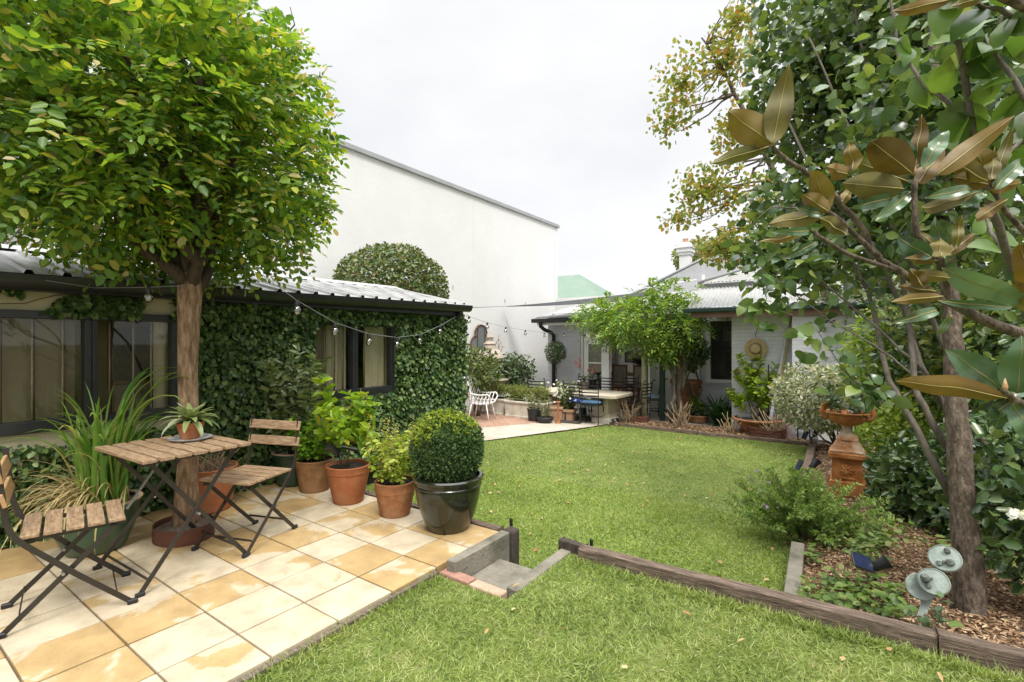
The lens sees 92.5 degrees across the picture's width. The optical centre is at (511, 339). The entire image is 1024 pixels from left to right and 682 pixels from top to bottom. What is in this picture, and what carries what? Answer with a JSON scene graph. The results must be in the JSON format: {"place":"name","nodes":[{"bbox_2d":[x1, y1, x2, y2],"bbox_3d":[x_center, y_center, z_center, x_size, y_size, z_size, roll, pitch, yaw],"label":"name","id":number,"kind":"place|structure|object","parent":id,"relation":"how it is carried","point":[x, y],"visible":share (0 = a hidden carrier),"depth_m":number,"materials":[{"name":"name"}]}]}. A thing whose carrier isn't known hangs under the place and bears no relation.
{"place":"outdoors","nodes":[
{"label":"outdoors","id":0,"kind":"place"},
{"bbox_2d":[0,482,497,681],"bbox_3d":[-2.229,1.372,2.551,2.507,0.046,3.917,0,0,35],"label":"patio paving","id":1,"kind":"structure","parent":0,"point":[323,566],"depth_m":2.64,"materials":[{"name":"beige stone"}]},
{"bbox_2d":[0,448,137,638],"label":"folding chair","id":2,"kind":"object","parent":1,"relation":"on","point":[33,527],"visible":1,"depth_m":2.44,"materials":[{"name":"brown wood"}]},
{"bbox_2d":[0,365,183,557],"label":"potted lemongrass","id":3,"kind":"object","parent":1,"relation":"on","point":[107,478],"visible":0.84,"depth_m":3.11,"materials":[{"name":"green plant"}]},
{"bbox_2d":[92,434,250,597],"bbox_3d":[-2.044,0.993,2.969,0.650,0.716,0.614,0,0,32],"label":"bistro table","id":4,"kind":"object","parent":1,"relation":"on","point":[152,453],"visible":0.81,"depth_m":2.89,"materials":[{"name":"brown wood"}]},
{"bbox_2d":[167,433,211,441],"bbox_3d":[-2.045,0.626,3.115,0.242,0.016,0.242,0,0,35],"label":"saucer","id":5,"kind":"object","parent":4,"relation":"on","point":[179,439],"visible":0.73,"depth_m":3.08,"materials":[{"name":"white ceramic"}]},
{"bbox_2d":[157,402,219,439],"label":"potted agave","id":6,"kind":"object","parent":5,"relation":"on","point":[189,425],"visible":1,"depth_m":3.07,"materials":[{"name":"green plant"}]},
{"bbox_2d":[152,513,214,547],"bbox_3d":[-2.251,1.300,3.363,0.410,0.100,0.350,0,0,35],"label":"planter ring","id":7,"kind":"object","parent":1,"relation":"on","point":[164,532],"visible":0.53,"depth_m":3.24,"materials":[{"name":"metal"}]},
{"bbox_2d":[0,0,350,526],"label":"round headed tree","id":8,"kind":"object","parent":7,"relation":"in","point":[186,186],"visible":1,"depth_m":3.00,"materials":[{"name":"green plant"}]},
{"bbox_2d":[264,276,454,347],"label":"festoon lights","id":9,"kind":"object","parent":8,"relation":"hanging from","point":[297,303],"visible":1,"depth_m":3.84,"materials":[{"name":"black plastic"}]},
{"bbox_2d":[198,449,240,513],"bbox_3d":[-2.414,1.116,3.915,0.401,0.468,0.400,0,0,35],"label":"terracotta planter","id":10,"kind":"object","parent":1,"relation":"on","point":[212,502],"visible":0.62,"depth_m":3.82,"materials":[{"name":"ceramic"}]},
{"bbox_2d":[191,414,300,558],"bbox_3d":[-1.782,0.949,3.321,0.430,0.802,0.518,0,0,15],"label":"folding chair","id":11,"kind":"object","parent":1,"relation":"on","point":[246,475],"visible":0.98,"depth_m":3.38,"materials":[{"name":"brown wood"}]},
{"bbox_2d":[255,343,333,486],"bbox_3d":[-1.978,0.686,4.485,0.632,1.327,0.655,0,0,-17],"label":"potted shrub","id":12,"kind":"object","parent":1,"relation":"on","point":[304,404],"visible":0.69,"depth_m":4.41,"materials":[{"name":"green plant"}]},
{"bbox_2d":[287,412,338,493],"bbox_3d":[-1.777,0.992,4.390,0.488,0.714,0.421,0,0,-26],"label":"potted basil","id":13,"kind":"object","parent":1,"relation":"on","point":[314,457],"visible":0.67,"depth_m":4.30,"materials":[{"name":"plant"}]},
{"bbox_2d":[305,374,382,505],"bbox_3d":[-1.414,0.823,4.101,0.714,1.054,0.557,0,0,35],"label":"potted lime","id":14,"kind":"object","parent":1,"relation":"on","point":[347,480],"visible":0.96,"depth_m":4.02,"materials":[{"name":"green plant"}]},
{"bbox_2d":[361,416,414,518],"bbox_3d":[-0.925,0.969,3.797,0.512,0.762,0.474,0,0,-32],"label":"potted basil","id":15,"kind":"object","parent":1,"relation":"on","point":[394,486],"visible":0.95,"depth_m":3.70,"materials":[{"name":"plant"}]},
{"bbox_2d":[408,408,484,534],"bbox_3d":[-0.470,0.920,3.522,0.536,0.860,0.556,0,0,35],"label":"potted box ball","id":16,"kind":"object","parent":1,"relation":"on","point":[447,489],"visible":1,"depth_m":3.37,"materials":[{"name":"green plant"}]},
{"bbox_2d":[465,411,536,427],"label":"brick paving","id":17,"kind":"structure","parent":0,"point":[499,420],"depth_m":10.89,"materials":[{"name":"red brick"}]},
{"bbox_2d":[332,241,449,303],"bbox_3d":[-2.328,0.040,9.410,2.094,3.807,2.295,0,0,35],"label":"clipped dome tree","id":18,"kind":"object","parent":17,"relation":"on","point":[376,259],"visible":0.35,"depth_m":8.83,"materials":[{"name":"green plant"}]},
{"bbox_2d":[464,376,497,421],"bbox_3d":[-0.717,1.333,10.994,0.693,1.012,0.617,0,0,15],"label":"wire chair","id":19,"kind":"object","parent":17,"relation":"on","point":[473,400],"visible":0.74,"depth_m":10.94,"materials":[{"name":"white paint"}]},
{"bbox_2d":[524,393,542,421],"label":"nursery pot plant","id":20,"kind":"object","parent":17,"relation":"on","point":[534,412],"visible":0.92,"depth_m":10.82,"materials":[{"name":"plant"}]},
{"bbox_2d":[1,0,1023,306],"label":"sky","id":21,"kind":"structure","parent":0,"point":[540,108],"materials":[{"name":"white"}]},
{"bbox_2d":[458,409,603,439],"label":"concrete path","id":22,"kind":"structure","parent":0,"point":[498,432],"depth_m":9.78,"materials":[{"name":"grey concrete"}]},
{"bbox_2d":[462,344,503,415],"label":"leafy shrub","id":23,"kind":"object","parent":22,"relation":"on","point":[479,365],"visible":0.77,"depth_m":11.39,"materials":[{"name":"green plant"}]},
{"bbox_2d":[473,333,508,413],"bbox_3d":[-0.560,0.830,12.400,1.040,2.020,1.040,0,0,35],"label":"stone fountain","id":24,"kind":"object","parent":22,"relation":"on","point":[489,343],"visible":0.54,"depth_m":12.21,"materials":[{"name":"beige stone"}]},
{"bbox_2d":[471,382,512,414],"bbox_3d":[-0.501,1.433,12.312,1.080,0.794,0.452,0,0,36],"label":"stone trough","id":25,"kind":"object","parent":22,"relation":"on","point":[499,406],"visible":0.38,"depth_m":11.99,"materials":[{"name":"stone"}]},
{"bbox_2d":[503,383,554,418],"bbox_3d":[0.395,1.434,11.515,1.160,0.792,0.450,0,0,36],"label":"stone trough","id":26,"kind":"object","parent":22,"relation":"on","point":[516,406],"visible":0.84,"depth_m":11.46,"materials":[{"name":"stone"}]},
{"bbox_2d":[536,397,553,423],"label":"bowl plant","id":27,"kind":"object","parent":22,"relation":"on","point":[545,419],"visible":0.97,"depth_m":10.63,"materials":[{"name":"plant"}]},
{"bbox_2d":[540,380,580,420],"bbox_3d":[1.151,1.364,11.053,0.960,0.942,0.721,0,0,-2],"label":"terracotta box","id":28,"kind":"object","parent":22,"relation":"on","point":[570,410],"visible":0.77,"depth_m":10.94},
{"bbox_2d":[578,381,603,425],"bbox_3d":[1.715,1.358,10.591,0.452,0.956,0.568,0,0,27],"label":"iron chair","id":29,"kind":"object","parent":22,"relation":"on","point":[597,405],"visible":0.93,"depth_m":10.43,"materials":[{"name":"grey paint"}]},
{"bbox_2d":[558,275,613,336],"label":"green roof house","id":30,"kind":"structure","parent":0,"point":[570,286],"depth_m":25.50,"materials":[{"name":"metal"}]},
{"bbox_2d":[366,424,807,590],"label":"back lawn","id":31,"kind":"structure","parent":0,"point":[650,478],"depth_m":5.77,"materials":[{"name":"green plant"}]},
{"bbox_2d":[447,530,508,575],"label":"concrete slab","id":32,"kind":"structure","parent":31,"relation":"on","point":[478,557],"depth_m":3.09,"materials":[{"name":"grey concrete"}]},
{"bbox_2d":[472,559,531,590],"bbox_3d":[-0.063,1.565,2.973,0.321,0.250,0.395,0,0,35],"label":"step tread","id":33,"kind":"object","parent":32,"relation":"attached to","point":[502,574],"visible":0.15,"depth_m":3.02,"materials":[{"name":"concrete"}]},
{"bbox_2d":[503,526,518,564],"bbox_3d":[-0.005,1.518,3.366,0.090,0.445,0.085,0,0,35],"label":"timber post","id":34,"kind":"object","parent":31,"relation":"on","point":[513,544],"visible":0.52,"depth_m":3.33,"materials":[{"name":"wood"}]},
{"bbox_2d":[507,548,570,598],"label":"concrete kerb","id":35,"kind":"structure","parent":31,"relation":"on","point":[535,572],"depth_m":2.91,"materials":[{"name":"grey concrete"}]},
{"bbox_2d":[558,536,588,554],"bbox_3d":[0.403,1.457,3.212,0.186,0.284,0.078,0,0,41],"label":"timber sleeper","id":36,"kind":"object","parent":31,"relation":"on","point":[571,546],"visible":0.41,"depth_m":3.21,"materials":[{"name":"brown wood"}]},
{"bbox_2d":[373,424,803,580],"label":"leaf litter","id":37,"kind":"object","parent":31,"relation":"on","point":[720,561],"visible":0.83,"depth_m":5.84,"materials":[{"name":"brown plant"}]},
{"bbox_2d":[609,422,697,434],"bbox_3d":[2.872,1.853,10.104,1.850,0.152,0.088,0,0,35],"label":"timber sleeper","id":38,"kind":"object","parent":31,"relation":"on","point":[681,431],"visible":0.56,"depth_m":10.00,"materials":[{"name":"brown wood"}]},
{"bbox_2d":[698,431,808,445],"bbox_3d":[4.424,1.855,9.060,1.871,0.149,0.086,0,0,33],"label":"timber sleeper","id":39,"kind":"object","parent":31,"relation":"on","point":[764,439],"visible":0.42,"depth_m":9.00,"materials":[{"name":"brown wood"}]},
{"bbox_2d":[784,541,804,595],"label":"concrete kerb","id":40,"kind":"structure","parent":31,"relation":"on","point":[793,582],"depth_m":3.33,"materials":[{"name":"grey concrete"}]},
{"bbox_2d":[801,439,816,479],"bbox_3d":[4.269,1.826,7.050,0.117,0.248,3.351,0,0,34],"label":"timber sleeper","id":41,"kind":"object","parent":31,"relation":"on","point":[811,450],"visible":0.39,"depth_m":7.36,"materials":[{"name":"brown wood"}]},
{"bbox_2d":[466,405,730,428],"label":"house terrace","id":42,"kind":"structure","parent":0,"point":[654,416],"depth_m":11.56,"materials":[{"name":"concrete"}]},
{"bbox_2d":[496,351,537,397],"bbox_3d":[0.029,1.074,12.567,1.380,1.568,1.096,0,0,35],"label":"tree","id":43,"kind":"object","parent":42,"relation":"on","point":[520,369],"visible":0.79,"depth_m":12.37,"materials":[{"name":"green plant"}]},
{"bbox_2d":[544,340,566,386],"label":"standard topiary","id":44,"kind":"object","parent":42,"relation":"on","point":[557,357],"visible":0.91,"depth_m":13.39,"materials":[{"name":"plant"}]},
{"bbox_2d":[547,387,632,424],"bbox_3d":[1.641,1.512,11.353,2.100,0.645,1.040,0,0,38],"label":"stone table","id":45,"kind":"object","parent":42,"relation":"on","point":[609,398],"visible":0.52,"depth_m":10.81,"materials":[{"name":"stone"}]},
{"bbox_2d":[566,277,720,423],"bbox_3d":[2.901,0.230,11.056,3.373,3.325,2.511,0,0,35],"label":"wisteria","id":46,"kind":"object","parent":42,"relation":"on","point":[669,346],"visible":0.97,"depth_m":10.58,"materials":[{"name":"green plant"}]},
{"bbox_2d":[659,318,664,420],"bbox_3d":[3.393,0.640,11.069,0.100,2.400,0.100,0,0,35],"label":"veranda post","id":47,"kind":"object","parent":42,"relation":"on","point":[661,395],"visible":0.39,"depth_m":11.03,"materials":[{"name":"green paint"}]},
{"bbox_2d":[670,379,702,417],"bbox_3d":[4.082,1.390,11.479,0.740,0.890,0.740,0,0,35],"label":"terracotta urn","id":48,"kind":"object","parent":42,"relation":"on","point":[694,383],"visible":0.38,"depth_m":11.22,"materials":[{"name":"ceramic"}]},
{"bbox_2d":[673,334,711,413],"bbox_3d":[4.001,0.829,11.035,0.906,2.044,0.958,0,0,35],"label":"evergreen shrub","id":49,"kind":"object","parent":42,"relation":"on","point":[691,363],"visible":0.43,"depth_m":10.90,"materials":[{"name":"green plant"}]},
{"bbox_2d":[685,393,710,422],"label":"pot plant","id":50,"kind":"object","parent":42,"relation":"on","point":[696,417],"visible":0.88,"depth_m":10.84,"materials":[{"name":"green plant"}]},
{"bbox_2d":[694,391,731,426],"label":"strap leaved plant","id":51,"kind":"object","parent":42,"relation":"on","point":[717,411],"visible":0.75,"depth_m":10.38,"materials":[{"name":"green plant"}]},
{"bbox_2d":[531,228,1023,445],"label":"brick house","id":52,"kind":"structure","parent":42,"relation":"on","point":[715,375],"depth_m":11.62,"materials":[{"name":"white paint"}]},
{"bbox_2d":[584,337,606,398],"bbox_3d":[2.292,0.845,13.441,0.700,1.850,0.070,0,0,35],"label":"door","id":53,"kind":"structure","parent":52,"relation":"in","point":[591,359],"depth_m":13.45,"materials":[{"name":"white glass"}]},
{"bbox_2d":[612,364,632,401],"bbox_3d":[3.232,1.240,14.285,0.480,1.060,0.470,0,0,37],"label":"dining chair","id":54,"kind":"object","parent":52,"relation":"on","point":[618,372],"visible":0.71,"depth_m":14.12,"materials":[{"name":"brown wood"}]},
{"bbox_2d":[633,365,647,400],"bbox_3d":[3.743,1.240,13.928,0.480,1.060,0.470,0,0,34],"label":"dining chair","id":55,"kind":"object","parent":52,"relation":"on","point":[637,370],"visible":0.55,"depth_m":13.81,"materials":[{"name":"brown wood"}]},
{"bbox_2d":[648,358,658,412],"bbox_3d":[3.520,0.825,12.115,0.060,1.890,0.800,0,0,35],"label":"door","id":56,"kind":"structure","parent":52,"relation":"in","point":[652,375],"depth_m":11.98,"materials":[{"name":"metal"}]},
{"bbox_2d":[706,318,731,383],"bbox_3d":[4.998,0.255,11.535,0.800,1.530,0.140,0,0,35],"label":"window","id":57,"kind":"structure","parent":52,"relation":"in","point":[719,366],"depth_m":11.62,"materials":[{"name":"black glass"}]},
{"bbox_2d":[744,320,766,358],"bbox_3d":[4.790,-0.004,9.641,0.410,0.769,0.112,0,0,35],"label":"straw hat","id":58,"kind":"object","parent":52,"relation":"hanging from","point":[754,347],"visible":0.89,"depth_m":9.64,"materials":[{"name":"brown wicker"}]},
{"bbox_2d":[242,553,1022,681],"bbox_3d":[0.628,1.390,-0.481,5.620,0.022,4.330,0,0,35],"label":"front lawn","id":59,"kind":"structure","parent":0,"point":[546,677],"depth_m":2.19,"materials":[{"name":"green plant"}]},
{"bbox_2d":[234,570,437,681],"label":"timber edging","id":60,"kind":"object","parent":59,"relation":"on","point":[357,617],"visible":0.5,"depth_m":2.30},
{"bbox_2d":[236,569,442,681],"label":"edge grass","id":61,"kind":"structure","parent":59,"relation":"on","point":[334,637],"depth_m":2.28,"materials":[{"name":"green plant"}]},
{"bbox_2d":[439,568,475,585],"bbox_3d":[-0.319,1.455,2.859,0.226,0.170,0.079,0,0,35],"label":"edging brick","id":62,"kind":"object","parent":59,"relation":"on","point":[466,579],"visible":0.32,"depth_m":2.83,"materials":[{"name":"brick"}]},
{"bbox_2d":[469,580,506,598],"bbox_3d":[-0.134,1.456,2.718,0.220,0.168,0.075,0,0,37],"label":"edging brick","id":63,"kind":"object","parent":59,"relation":"on","point":[484,587],"visible":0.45,"depth_m":2.70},
{"bbox_2d":[618,419,809,441],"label":"mulch chips","id":64,"kind":"object","parent":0,"point":[702,428],"visible":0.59,"depth_m":10.01,"materials":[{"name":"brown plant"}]},
{"bbox_2d":[641,331,646,415],"bbox_3d":[2.938,0.815,10.899,0.128,2.051,0.124,0,0,35],"label":"pale post","id":65,"kind":"object","parent":64,"relation":"on","point":[644,378],"visible":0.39,"depth_m":10.85,"materials":[{"name":"beige wood"}]},
{"bbox_2d":[664,402,692,428],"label":"cut back plant","id":66,"kind":"object","parent":64,"relation":"on","point":[678,420],"visible":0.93,"depth_m":10.12,"materials":[{"name":"plant"}]},
{"bbox_2d":[724,352,781,434],"bbox_3d":[4.749,1.035,9.571,0.953,1.590,0.880,0,0,6],"label":"bowl planter","id":67,"kind":"object","parent":64,"relation":"on","point":[762,398],"visible":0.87,"depth_m":9.56,"materials":[{"name":"ceramic"}]},
{"bbox_2d":[748,426,785,438],"bbox_3d":[4.747,1.722,9.120,0.623,0.174,0.337,0,0,35],"label":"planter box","id":68,"kind":"object","parent":64,"relation":"on","point":[758,432],"visible":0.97,"depth_m":8.99,"materials":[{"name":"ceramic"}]},
{"bbox_2d":[751,408,790,438],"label":"cut back plant","id":69,"kind":"object","parent":64,"relation":"on","point":[775,424],"visible":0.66,"depth_m":9.05,"materials":[{"name":"plant"}]},
{"bbox_2d":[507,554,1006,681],"bbox_3d":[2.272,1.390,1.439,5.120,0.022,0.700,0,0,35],"label":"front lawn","id":70,"kind":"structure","parent":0,"point":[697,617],"depth_m":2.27,"materials":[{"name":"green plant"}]},
{"bbox_2d":[578,543,936,654],"bbox_3d":[1.167,1.426,2.652,1.722,0.246,0.093,0,0,32],"label":"timber sleeper","id":71,"kind":"object","parent":70,"relation":"on","point":[920,637],"visible":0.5,"depth_m":2.50,"materials":[{"name":"brown wood"}]},
{"bbox_2d":[565,556,1023,681],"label":"edge grass","id":72,"kind":"structure","parent":70,"relation":"on","point":[847,632],"depth_m":2.33,"materials":[{"name":"green plant"}]},
{"bbox_2d":[804,442,947,529],"bbox_3d":[6.456,1.665,4.885,6.000,0.354,5.200,0,0,35],"label":"garden bed","id":73,"kind":"object","parent":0,"point":[825,475],"visible":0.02,"depth_m":6.26,"materials":[{"name":"brown wood"}]},
{"bbox_2d":[645,0,828,301],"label":"autumn tree","id":74,"kind":"object","parent":73,"relation":"on","point":[727,60],"visible":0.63,"depth_m":9.27,"materials":[{"name":"green plant"}]},
{"bbox_2d":[768,360,856,445],"bbox_3d":[4.987,1.042,7.854,1.585,1.529,1.359,0,0,35],"label":"variegated shrub","id":75,"kind":"object","parent":73,"relation":"on","point":[801,405],"visible":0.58,"depth_m":7.79,"materials":[{"name":"green plant"}]},
{"bbox_2d":[806,381,890,498],"bbox_3d":[3.546,1.089,5.274,0.672,1.284,0.754,0,0,-31],"label":"terracotta urn","id":76,"kind":"object","parent":73,"relation":"on","point":[846,452],"visible":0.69,"depth_m":5.13,"materials":[{"name":"orange ceramic"}]},
{"bbox_2d":[814,253,932,362],"bbox_3d":[6.474,-0.279,8.498,2.231,4.080,2.288,0,0,35],"label":"hedge tree","id":77,"kind":"object","parent":73,"relation":"on","point":[852,296],"visible":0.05,"depth_m":8.40,"materials":[{"name":"green plant"}]},
{"bbox_2d":[834,306,937,428],"bbox_3d":[5.068,0.627,6.566,1.263,2.242,1.309,0,0,35],"label":"privet shrub","id":78,"kind":"object","parent":73,"relation":"on","point":[855,341],"visible":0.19,"depth_m":6.53,"materials":[{"name":"plant"}]},
{"bbox_2d":[852,389,944,481],"bbox_3d":[4.439,1.129,5.566,1.136,1.156,1.076,0,0,-32],"label":"privet shrub","id":79,"kind":"object","parent":73,"relation":"on","point":[889,428],"visible":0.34,"depth_m":5.48,"materials":[{"name":"green plant"}]},
{"bbox_2d":[862,426,999,531],"bbox_3d":[3.587,1.292,4.173,0.981,1.061,1.112,0,0,35],"label":"camellia shrub","id":80,"kind":"object","parent":73,"relation":"on","point":[898,496],"visible":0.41,"depth_m":4.15,"materials":[{"name":"green plant"}]},
{"bbox_2d":[855,257,1011,464],"bbox_3d":[5.245,0.258,5.940,1.794,3.017,2.044,0,0,35],"label":"hedge tree","id":81,"kind":"object","parent":73,"relation":"on","point":[895,355],"visible":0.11,"depth_m":5.99,"materials":[{"name":"green plant"}]},
{"bbox_2d":[863,471,1023,579],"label":"ground cover","id":82,"kind":"object","parent":73,"relation":"on","point":[939,541],"visible":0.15,"depth_m":3.50,"materials":[{"name":"green plant"}]},
{"bbox_2d":[900,201,1023,424],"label":"hedge tree","id":83,"kind":"object","parent":73,"relation":"on","point":[931,358],"visible":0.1,"depth_m":5.03,"materials":[{"name":"green plant"}]},
{"bbox_2d":[904,411,1023,558],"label":"camellia shrub","id":84,"kind":"object","parent":73,"relation":"on","point":[938,522],"visible":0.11,"depth_m":3.76,"materials":[{"name":"green plant"}]},
{"bbox_2d":[941,280,1023,458],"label":"hedge tree","id":85,"kind":"object","parent":73,"relation":"on","point":[999,340],"visible":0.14,"depth_m":4.21,"materials":[{"name":"green plant"}]},
{"bbox_2d":[801,518,1023,648],"bbox_3d":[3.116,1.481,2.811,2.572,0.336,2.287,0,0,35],"label":"mulch chips","id":86,"kind":"object","parent":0,"point":[1009,618],"visible":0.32,"depth_m":2.84,"materials":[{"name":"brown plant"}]},
{"bbox_2d":[725,464,896,545],"bbox_3d":[2.408,1.360,4.036,1.229,0.652,1.026,0,0,35],"label":"daisy bush","id":87,"kind":"object","parent":86,"relation":"on","point":[803,508],"visible":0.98,"depth_m":3.95,"materials":[{"name":"green plant"}]},
{"bbox_2d":[795,523,917,618],"bbox_3d":[2.154,1.453,3.138,0.586,0.330,1.684,0,0,35],"label":"ground cover","id":88,"kind":"object","parent":86,"relation":"on","point":[890,593],"visible":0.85,"depth_m":2.92,"materials":[{"name":"green plant"}]},
{"bbox_2d":[850,551,893,588],"bbox_3d":[2.102,1.351,2.865,0.233,0.209,0.087,0,0,8],"label":"solar spotlight","id":89,"kind":"object","parent":88,"relation":"on","point":[866,563],"visible":0.96,"depth_m":2.86,"materials":[{"name":"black plastic"}]},
{"bbox_2d":[711,0,1023,437],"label":"magnolia","id":90,"kind":"object","parent":86,"relation":"on","point":[973,163],"visible":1,"depth_m":1.21,"materials":[{"name":"green plant"}]},
{"bbox_2d":[719,0,1023,618],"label":"grey stemmed tree","id":91,"kind":"object","parent":86,"relation":"on","point":[843,77],"visible":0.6,"depth_m":3.14,"materials":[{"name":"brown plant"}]},
{"bbox_2d":[900,591,953,628],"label":"rose sprig","id":92,"kind":"object","parent":86,"relation":"on","point":[924,621],"visible":0.89,"depth_m":2.30,"materials":[{"name":"green plant"}]},
{"bbox_2d":[904,545,962,617],"bbox_3d":[2.114,1.247,2.449,0.237,0.413,0.153,0,0,7],"label":"bronze sculpture","id":93,"kind":"object","parent":86,"relation":"on","point":[924,585],"visible":0.99,"depth_m":2.45,"materials":[{"name":"metal"}]},
{"bbox_2d":[881,0,1023,319],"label":"pear tree","id":94,"kind":"object","parent":86,"relation":"on","point":[984,57],"visible":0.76,"depth_m":1.66,"materials":[{"name":"green plant"}]},
{"bbox_2d":[935,626,1023,678],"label":"timber sleeper","id":95,"kind":"object","parent":86,"relation":"on","point":[984,651],"visible":0.66,"depth_m":2.09,"materials":[{"name":"brown wood"}]},
{"bbox_2d":[937,422,1023,594],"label":"camellia shrub","id":96,"kind":"object","parent":86,"relation":"on","point":[1004,550],"visible":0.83,"depth_m":2.52,"materials":[{"name":"green plant"}]},
{"label":"ground","id":97,"kind":"structure","parent":0,"visible":0},
{"bbox_2d":[0,244,472,465],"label":"outbuilding","id":98,"kind":"structure","parent":97,"relation":"on","point":[43,358],"depth_m":3.87,"materials":[{"name":"grey paint"}]},
{"bbox_2d":[0,309,177,436],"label":"window","id":99,"kind":"structure","parent":98,"relation":"in","point":[37,352],"depth_m":3.52,"materials":[{"name":"grey paint"}]},
{"bbox_2d":[112,323,149,384],"bbox_3d":[-3.298,0.123,4.247,0.029,0.521,0.326,0,0,35],"label":"window pane","id":100,"kind":"structure","parent":98,"relation":"attached to","point":[121,354],"depth_m":4.22,"materials":[{"name":"grey glass"}]},
{"bbox_2d":[0,290,470,547],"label":"climbing ivy","id":101,"kind":"object","parent":98,"relation":"attached to","point":[236,342],"visible":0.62,"depth_m":4.48,"materials":[{"name":"green plant"}]},
{"bbox_2d":[309,320,394,399],"bbox_3d":[-1.814,0.220,5.533,0.185,0.860,1.120,0,0,35],"label":"window","id":102,"kind":"structure","parent":98,"relation":"in","point":[328,345],"depth_m":5.50,"materials":[{"name":"grey paint"}]},
{"bbox_2d":[1,41,559,408],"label":"white building","id":103,"kind":"structure","parent":97,"relation":"on","point":[486,253],"depth_m":12.88,"materials":[{"name":"paint"}]},
{"bbox_2d":[470,324,487,374],"bbox_3d":[-0.853,0.292,13.520,0.038,1.440,0.924,0,0,35],"label":"arched mirror","id":104,"kind":"object","parent":103,"relation":"attached to","point":[478,339],"visible":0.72,"depth_m":13.44,"materials":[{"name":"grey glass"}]},
{"bbox_2d":[473,290,660,307],"bbox_3d":[0.296,-0.932,11.450,4.194,0.868,7.288,0,0,35],"label":"shade sail","id":105,"kind":"object","parent":103,"relation":"attached to","point":[581,301],"visible":0.63,"depth_m":13.36,"materials":[{"name":"fabric"}]},
{"bbox_2d":[670,235,718,269],"bbox_3d":[9.427,-1.515,23.966,3.227,7.110,3.030,0,0,35],"label":"distant tree","id":106,"kind":"object","parent":97,"relation":"on","point":[676,257],"visible":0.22,"depth_m":23.59,"materials":[{"name":"green plant"}]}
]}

